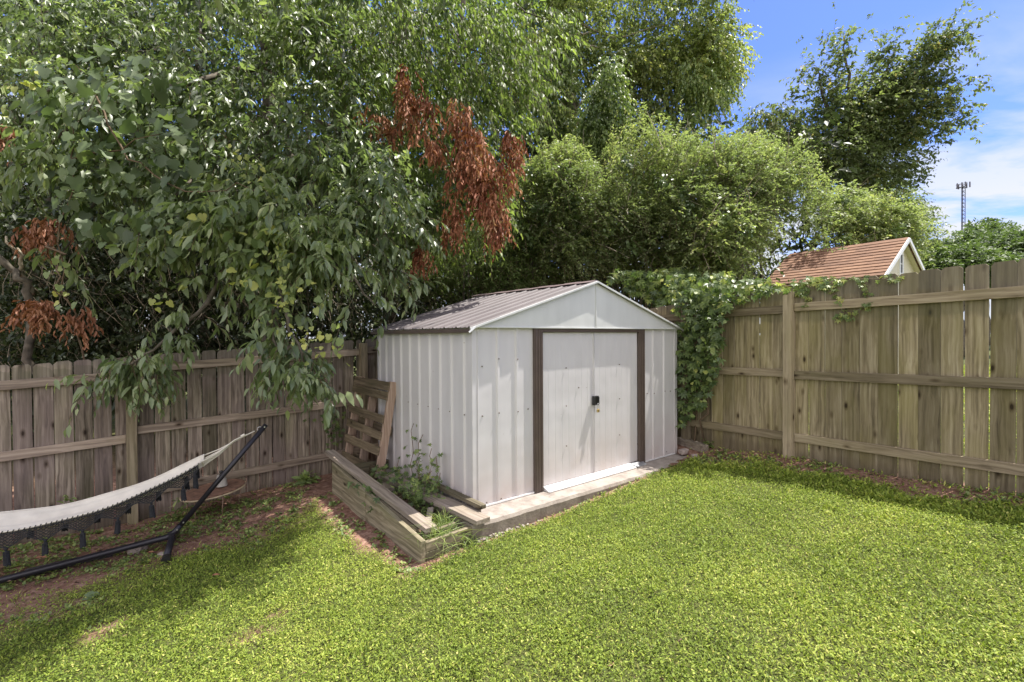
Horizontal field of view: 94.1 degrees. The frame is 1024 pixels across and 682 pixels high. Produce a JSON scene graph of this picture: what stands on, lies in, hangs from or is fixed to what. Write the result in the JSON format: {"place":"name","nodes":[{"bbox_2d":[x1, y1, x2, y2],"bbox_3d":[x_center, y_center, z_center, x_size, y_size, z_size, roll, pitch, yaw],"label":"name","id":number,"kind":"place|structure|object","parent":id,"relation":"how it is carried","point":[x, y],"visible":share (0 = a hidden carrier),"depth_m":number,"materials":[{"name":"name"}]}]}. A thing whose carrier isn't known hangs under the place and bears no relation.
{"place":"outdoors","nodes":[
{"label":"outdoors","id":0,"kind":"place"},
{"bbox_2d":[0,334,1023,681],"bbox_3d":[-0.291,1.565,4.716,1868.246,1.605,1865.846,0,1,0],"label":"ground","id":1,"kind":"structure","parent":0,"point":[320,488],"depth_m":2.99,"materials":[{"name":"soil"}]},
{"bbox_2d":[0,236,36,373],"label":"bare tree","id":2,"kind":"object","parent":1,"relation":"on","point":[27,289],"visible":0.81,"depth_m":5.49,"materials":[{"name":"brown plant"}]},
{"bbox_2d":[25,554,113,577],"bbox_3d":[-3.615,1.820,3.913,0.535,0.082,0.069,-1,1,-38],"label":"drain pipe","id":3,"kind":"object","parent":1,"relation":"on","point":[67,566],"visible":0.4,"depth_m":3.87,"materials":[{"name":"black plastic"}]},
{"bbox_2d":[57,494,89,503],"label":"broadleaf weed","id":4,"kind":"object","parent":1,"relation":"on","point":[66,499],"visible":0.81,"depth_m":4.35,"materials":[{"name":"green plant"}]},
{"bbox_2d":[0,0,168,446],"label":"understory tree","id":5,"kind":"object","parent":1,"relation":"on","point":[10,97],"visible":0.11,"depth_m":9.01,"materials":[{"name":"green plant"}]},
{"bbox_2d":[82,591,99,600],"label":"fallen leaf","id":6,"kind":"object","parent":1,"relation":"on","point":[87,594],"visible":0.96,"depth_m":3.33,"materials":[{"name":"green plant"}]},
{"bbox_2d":[0,0,225,402],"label":"understory tree","id":7,"kind":"object","parent":1,"relation":"on","point":[107,38],"visible":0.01,"depth_m":10.01,"materials":[{"name":"green plant"}]},
{"bbox_2d":[0,423,267,583],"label":"hammock stand","id":8,"kind":"object","parent":1,"relation":"on","point":[170,537],"visible":1,"depth_m":4.00,"materials":[{"name":"black metal"}]},
{"bbox_2d":[0,427,258,566],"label":"hammock","id":9,"kind":"object","parent":8,"relation":"hanging from","point":[29,521],"visible":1,"depth_m":3.90,"materials":[{"name":"beige fabric"}]},
{"bbox_2d":[127,545,147,554],"bbox_3d":[-3.237,1.797,4.128,0.114,0.086,0.159,3,5,3],"label":"stone","id":10,"kind":"object","parent":1,"relation":"on","point":[133,551],"visible":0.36,"depth_m":4.07,"materials":[{"name":"grey stone"}]},
{"bbox_2d":[163,497,197,520],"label":"broadleaf weed","id":11,"kind":"object","parent":1,"relation":"on","point":[176,518],"visible":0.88,"depth_m":4.88,"materials":[{"name":"green plant"}]},
{"bbox_2d":[0,338,377,546],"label":"wooden fence","id":12,"kind":"object","parent":1,"relation":"on","point":[135,465],"visible":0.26,"depth_m":5.15,"materials":[{"name":"brown wood"}]},
{"bbox_2d":[303,411,345,469],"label":"fence creeper","id":13,"kind":"object","parent":12,"relation":"attached to","point":[337,428],"visible":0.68,"depth_m":6.23,"materials":[{"name":"green plant"}]},
{"bbox_2d":[59,0,333,441],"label":"understory tree","id":14,"kind":"object","parent":1,"relation":"on","point":[199,29],"visible":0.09,"depth_m":9.00,"materials":[{"name":"green plant"}]},
{"bbox_2d":[179,479,245,519],"bbox_3d":[-3.126,1.681,5.002,0.597,0.328,0.598,0,1,0],"label":"table","id":15,"kind":"object","parent":1,"relation":"on","point":[196,494],"visible":0.77,"depth_m":4.93,"materials":[{"name":"wood"}]},
{"bbox_2d":[216,470,227,487],"bbox_3d":[-3.060,1.443,5.019,0.116,0.163,0.116,0,1,0],"label":"garden pot","id":16,"kind":"object","parent":15,"relation":"on","point":[223,483],"visible":0.61,"depth_m":5.00,"materials":[{"name":"white plastic"}]},
{"bbox_2d":[0,201,456,435],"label":"brushwood","id":17,"kind":"object","parent":1,"relation":"on","point":[245,304],"visible":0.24,"depth_m":8.11,"materials":[{"name":"green plant"}]},
{"bbox_2d":[0,163,480,440],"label":"undergrowth","id":18,"kind":"object","parent":1,"relation":"on","point":[50,351],"visible":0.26,"depth_m":8.30,"materials":[{"name":"green plant"}]},
{"bbox_2d":[238,497,252,505],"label":"broadleaf weed","id":19,"kind":"object","parent":1,"relation":"on","point":[246,499],"visible":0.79,"depth_m":5.04,"materials":[{"name":"green plant"}]},
{"bbox_2d":[0,0,543,457],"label":"cherry tree","id":20,"kind":"object","parent":1,"relation":"on","point":[328,255],"visible":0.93,"depth_m":5.36,"materials":[{"name":"green plant"}]},
{"bbox_2d":[1,39,349,365],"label":"grape vine","id":21,"kind":"object","parent":20,"relation":"attached to","point":[85,151],"visible":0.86,"depth_m":4.87,"materials":[{"name":"green plant"}]},
{"bbox_2d":[0,0,609,356],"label":"woods","id":22,"kind":"object","parent":1,"relation":"on","point":[259,83],"visible":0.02,"depth_m":14.04,"materials":[{"name":"green plant"}]},
{"bbox_2d":[291,470,320,485],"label":"broadleaf weed","id":23,"kind":"object","parent":1,"relation":"on","point":[304,478],"visible":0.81,"depth_m":5.80,"materials":[{"name":"green plant"}]},
{"bbox_2d":[215,0,467,424],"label":"understory tree","id":24,"kind":"object","parent":1,"relation":"on","point":[352,49],"visible":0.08,"depth_m":10.05,"materials":[{"name":"green plant"}]},
{"bbox_2d":[332,459,472,563],"bbox_3d":[-1.030,1.471,4.428,0.635,0.399,1.968,-1,1,-39],"label":"planter box","id":25,"kind":"object","parent":1,"relation":"on","point":[386,520],"visible":0.44,"depth_m":3.93,"materials":[{"name":"wood"}]},
{"bbox_2d":[347,474,401,513],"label":"broadleaf weed","id":26,"kind":"object","parent":25,"relation":"on","point":[368,488],"visible":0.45,"depth_m":4.30,"materials":[{"name":"green plant"}]},
{"bbox_2d":[325,449,436,532],"bbox_3d":[-1.301,1.323,4.413,0.100,0.041,2.076,-1,7,-42],"label":"loose plank","id":27,"kind":"object","parent":25,"relation":"on","point":[403,508],"visible":0.95,"depth_m":4.18,"materials":[{"name":"brown wood"}]},
{"bbox_2d":[375,471,393,490],"bbox_3d":[-1.303,1.428,4.867,0.090,0.031,0.566,-1,3,-25],"label":"loose plank","id":28,"kind":"object","parent":25,"relation":"on","point":[387,486],"visible":0.33,"depth_m":4.72,"materials":[{"name":"wood"}]},
{"bbox_2d":[352,476,418,532],"bbox_3d":[-1.152,1.436,4.188,0.031,0.091,1.307,-1,7,-40],"label":"loose plank","id":29,"kind":"object","parent":25,"relation":"on","point":[408,523],"visible":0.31,"depth_m":3.92,"materials":[{"name":"brown wood"}]},
{"bbox_2d":[370,423,450,515],"bbox_3d":[-0.983,1.184,4.582,0.444,0.695,1.155,-1,1,-39],"label":"vine plant","id":30,"kind":"object","parent":25,"relation":"on","point":[434,487],"visible":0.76,"depth_m":4.50,"materials":[{"name":"green plant"}]},
{"bbox_2d":[390,475,437,512],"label":"fern plant","id":31,"kind":"object","parent":25,"relation":"in","point":[416,503],"visible":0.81,"depth_m":4.20,"materials":[{"name":"green plant"}]},
{"bbox_2d":[426,507,433,520],"bbox_3d":[-0.679,1.454,3.893,0.050,0.030,0.419,0,3,-5],"label":"loose plank","id":32,"kind":"object","parent":25,"relation":"on","point":[431,509],"visible":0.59,"depth_m":3.98,"materials":[{"name":"beige wood"}]},
{"bbox_2d":[237,0,592,324],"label":"hanging tree","id":33,"kind":"object","parent":1,"relation":"on","point":[403,44],"visible":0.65,"depth_m":6.93,"materials":[{"name":"green plant"}]},
{"bbox_2d":[0,87,859,415],"bbox_3d":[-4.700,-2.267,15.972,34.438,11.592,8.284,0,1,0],"label":"woods","id":34,"kind":"object","parent":1,"relation":"on","point":[818,143],"visible":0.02,"depth_m":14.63,"materials":[{"name":"green plant"}]},
{"bbox_2d":[332,0,560,304],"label":"understory tree","id":35,"kind":"object","parent":1,"relation":"on","point":[525,7],"visible":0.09,"depth_m":11.33,"materials":[{"name":"green plant"}]},
{"bbox_2d":[397,505,499,564],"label":"grass tuft","id":36,"kind":"object","parent":1,"relation":"on","point":[446,520],"visible":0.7,"depth_m":3.67,"materials":[{"name":"green plant"}]},
{"bbox_2d":[373,207,577,319],"bbox_3d":[-0.645,-0.449,8.592,3.992,4.065,2.414,0,1,0],"label":"cedar bush","id":37,"kind":"object","parent":1,"relation":"on","point":[516,281],"visible":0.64,"depth_m":8.34,"materials":[{"name":"green plant"}]},
{"bbox_2d":[0,447,1022,679],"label":"leaf litter","id":38,"kind":"object","parent":1,"relation":"on","point":[825,468],"visible":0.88,"depth_m":4.24,"materials":[{"name":"brown plant"}]},
{"bbox_2d":[0,447,1023,681],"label":"grass","id":39,"kind":"structure","parent":1,"relation":"on","point":[856,577],"depth_m":2.90,"materials":[{"name":"green plant"}]},
{"bbox_2d":[0,449,1023,633],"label":"weeds","id":40,"kind":"object","parent":1,"relation":"on","point":[67,537],"visible":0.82,"depth_m":4.31,"materials":[{"name":"green plant"}]},
{"bbox_2d":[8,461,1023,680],"bbox_3d":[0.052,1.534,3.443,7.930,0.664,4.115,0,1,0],"label":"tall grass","id":41,"kind":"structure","parent":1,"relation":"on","point":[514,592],"depth_m":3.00,"materials":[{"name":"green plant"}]},
{"bbox_2d":[385,445,686,545],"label":"concrete slab","id":42,"kind":"structure","parent":1,"relation":"on","point":[523,511],"depth_m":4.31,"materials":[{"name":"grey concrete"}]},
{"bbox_2d":[342,376,395,477],"bbox_3d":[-1.679,0.961,5.577,0.297,1.038,1.048,-1,1,-39],"label":"wooden pallet","id":43,"kind":"object","parent":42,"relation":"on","point":[367,426],"visible":0.81,"depth_m":5.49,"materials":[{"name":"brown wood"}]},
{"bbox_2d":[380,474,489,525],"bbox_3d":[-0.758,1.403,4.323,0.140,0.041,1.584,-1,1,-42],"label":"loose plank","id":44,"kind":"object","parent":42,"relation":"on","point":[461,511],"visible":0.73,"depth_m":4.02,"materials":[{"name":"wood"}]},
{"bbox_2d":[418,476,485,509],"bbox_3d":[-0.562,1.347,4.274,0.060,0.035,1.001,-1,2,-41],"label":"loose plank","id":45,"kind":"object","parent":44,"relation":"on","point":[475,503],"visible":0.69,"depth_m":4.12,"materials":[{"name":"wood"}]},
{"bbox_2d":[438,493,480,511],"bbox_3d":[-0.587,1.411,4.210,0.080,0.045,0.875,-1,1,-44],"label":"loose plank","id":46,"kind":"object","parent":44,"relation":"on","point":[472,509],"visible":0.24,"depth_m":3.98,"materials":[{"name":"wood"}]},
{"bbox_2d":[371,280,683,506],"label":"metal shed","id":47,"kind":"structure","parent":42,"relation":"on","point":[500,395],"depth_m":4.76,"materials":[{"name":"white metal"}]},
{"bbox_2d":[543,332,596,485],"bbox_3d":[0.579,0.653,4.784,0.741,1.480,0.070,-1,1,-39],"label":"door","id":48,"kind":"structure","parent":47,"relation":"in","point":[571,425],"depth_m":4.79,"materials":[{"name":"white metal"}]},
{"bbox_2d":[594,332,636,471],"bbox_3d":[1.161,0.645,5.248,0.741,1.480,0.070,-1,1,-39],"label":"door","id":49,"kind":"structure","parent":47,"relation":"in","point":[613,381],"depth_m":5.25,"materials":[{"name":"white metal"}]},
{"bbox_2d":[678,448,688,454],"bbox_3d":[2.120,1.362,5.883,0.135,0.061,0.095,-2,4,-28],"label":"stone","id":50,"kind":"object","parent":42,"relation":"on","point":[683,451],"visible":1,"depth_m":5.84,"materials":[{"name":"beige stone"}]},
{"bbox_2d":[475,133,635,287],"bbox_3d":[0.617,-1.270,8.853,3.180,5.527,3.344,0,1,0],"label":"feathery shrub","id":51,"kind":"object","parent":1,"relation":"on","point":[535,195],"visible":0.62,"depth_m":8.27,"materials":[{"name":"green plant"}]},
{"bbox_2d":[565,54,639,284],"bbox_3d":[1.909,-2.263,10.138,1.808,7.578,1.514,-1,1,-40],"label":"creeper stump","id":52,"kind":"object","parent":1,"relation":"on","point":[603,101],"visible":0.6,"depth_m":9.90,"materials":[{"name":"green plant"}]},
{"bbox_2d":[533,99,737,307],"bbox_3d":[2.235,-1.708,8.841,3.828,6.059,3.489,0,1,0],"label":"feathery shrub","id":53,"kind":"object","parent":1,"relation":"on","point":[636,197],"visible":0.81,"depth_m":8.14,"materials":[{"name":"green plant"}]},
{"bbox_2d":[510,0,763,281],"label":"tall tree","id":54,"kind":"object","parent":1,"relation":"on","point":[703,68],"visible":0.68,"depth_m":11.66,"materials":[{"name":"green plant"}]},
{"bbox_2d":[606,265,703,307],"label":"creeper bush","id":55,"kind":"object","parent":1,"relation":"on","point":[649,283],"visible":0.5,"depth_m":7.35,"materials":[{"name":"green plant"}]},
{"bbox_2d":[677,437,708,452],"bbox_3d":[2.262,1.299,5.991,0.110,0.106,0.451,-1,1,-21],"label":"landscape timber","id":56,"kind":"object","parent":1,"relation":"on","point":[695,445],"visible":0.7,"depth_m":5.91,"materials":[{"name":"brown wood"}]},
{"bbox_2d":[690,438,713,448],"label":"broadleaf weed","id":57,"kind":"object","parent":1,"relation":"on","point":[706,442],"visible":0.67,"depth_m":5.85,"materials":[{"name":"green plant"}]},
{"bbox_2d":[643,165,803,296],"bbox_3d":[3.672,-0.868,8.131,3.121,4.061,2.346,-1,1,-43],"label":"feathery shrub","id":58,"kind":"object","parent":1,"relation":"on","point":[727,258],"visible":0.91,"depth_m":7.42,"materials":[{"name":"green plant"}]},
{"bbox_2d":[636,113,854,291],"bbox_3d":[3.996,-1.581,8.696,3.740,5.461,3.269,0,1,0],"label":"feathery shrub","id":59,"kind":"object","parent":1,"relation":"on","point":[745,166],"visible":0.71,"depth_m":7.92,"materials":[{"name":"green plant"}]},
{"bbox_2d":[647,258,1023,494],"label":"wooden fence","id":60,"kind":"object","parent":1,"relation":"on","point":[814,381],"visible":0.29,"depth_m":4.37,"materials":[{"name":"brown wood"}]},
{"bbox_2d":[657,271,904,440],"bbox_3d":[2.665,0.182,5.332,0.565,2.163,2.738,-1,1,-34],"label":"fence creeper","id":61,"kind":"object","parent":60,"relation":"attached to","point":[704,291],"visible":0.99,"depth_m":5.66,"materials":[{"name":"green plant"}]},
{"bbox_2d":[764,237,924,346],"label":"garden cottage","id":62,"kind":"structure","parent":1,"relation":"on","point":[898,256],"depth_m":11.12,"materials":[{"name":"beige"}]},
{"bbox_2d":[899,253,903,274],"bbox_3d":[8.882,-1.762,10.883,0.225,0.520,0.030,-1,1,-34],"label":"window","id":63,"kind":"structure","parent":62,"relation":"in","point":[901,260],"depth_m":10.90,"materials":[{"name":"white"}]},
{"bbox_2d":[731,0,998,244],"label":"leaning tree","id":64,"kind":"object","parent":1,"relation":"on","point":[878,107],"visible":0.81,"depth_m":15.27,"materials":[{"name":"green plant"}]},
{"bbox_2d":[787,174,962,269],"bbox_3d":[10.296,-1.984,13.589,5.253,5.571,3.828,0,1,0],"label":"feathery shrub","id":65,"kind":"object","parent":1,"relation":"on","point":[867,219],"visible":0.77,"depth_m":12.66,"materials":[{"name":"green plant"}]},
{"bbox_2d":[843,178,955,249],"bbox_3d":[14.906,-3.152,19.022,5.263,7.518,3.943,0,1,0],"label":"tree","id":66,"kind":"object","parent":1,"relation":"on","point":[920,197],"visible":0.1,"depth_m":18.17,"materials":[{"name":"green plant"}]},
{"bbox_2d":[956,182,970,321],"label":"cell tower","id":67,"kind":"structure","parent":1,"relation":"on","point":[962,195],"depth_m":149.79,"materials":[{"name":"grey metal"}]},
{"bbox_2d":[921,217,1007,285],"bbox_3d":[27.922,-3.657,29.992,8.920,8.142,5.506,0,1,0],"label":"tree","id":68,"kind":"object","parent":1,"relation":"on","point":[968,236],"visible":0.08,"depth_m":29.06,"materials":[{"name":"green plant"}]},
{"bbox_2d":[917,240,1023,355],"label":"tree","id":69,"kind":"object","parent":1,"relation":"on","point":[963,256],"visible":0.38,"depth_m":17.22,"materials":[{"name":"green plant"}]},
{"bbox_2d":[951,217,1023,344],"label":"tree","id":70,"kind":"object","parent":1,"relation":"on","point":[992,223],"visible":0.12,"depth_m":32.90,"materials":[{"name":"green plant"}]},
{"bbox_2d":[968,224,1023,257],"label":"tree","id":71,"kind":"object","parent":1,"relation":"on","point":[1008,240],"visible":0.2,"depth_m":24.90,"materials":[{"name":"green plant"}]},
{"bbox_2d":[3,0,1023,338],"label":"sky","id":72,"kind":"structure","parent":0,"point":[994,167],"materials":[{"name":"blue"}]},
{"bbox_2d":[963,364,1016,486],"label":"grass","id":73,"kind":"structure","parent":0,"point":[989,410],"depth_m":6.87,"materials":[{"name":"green plant"}]}
]}

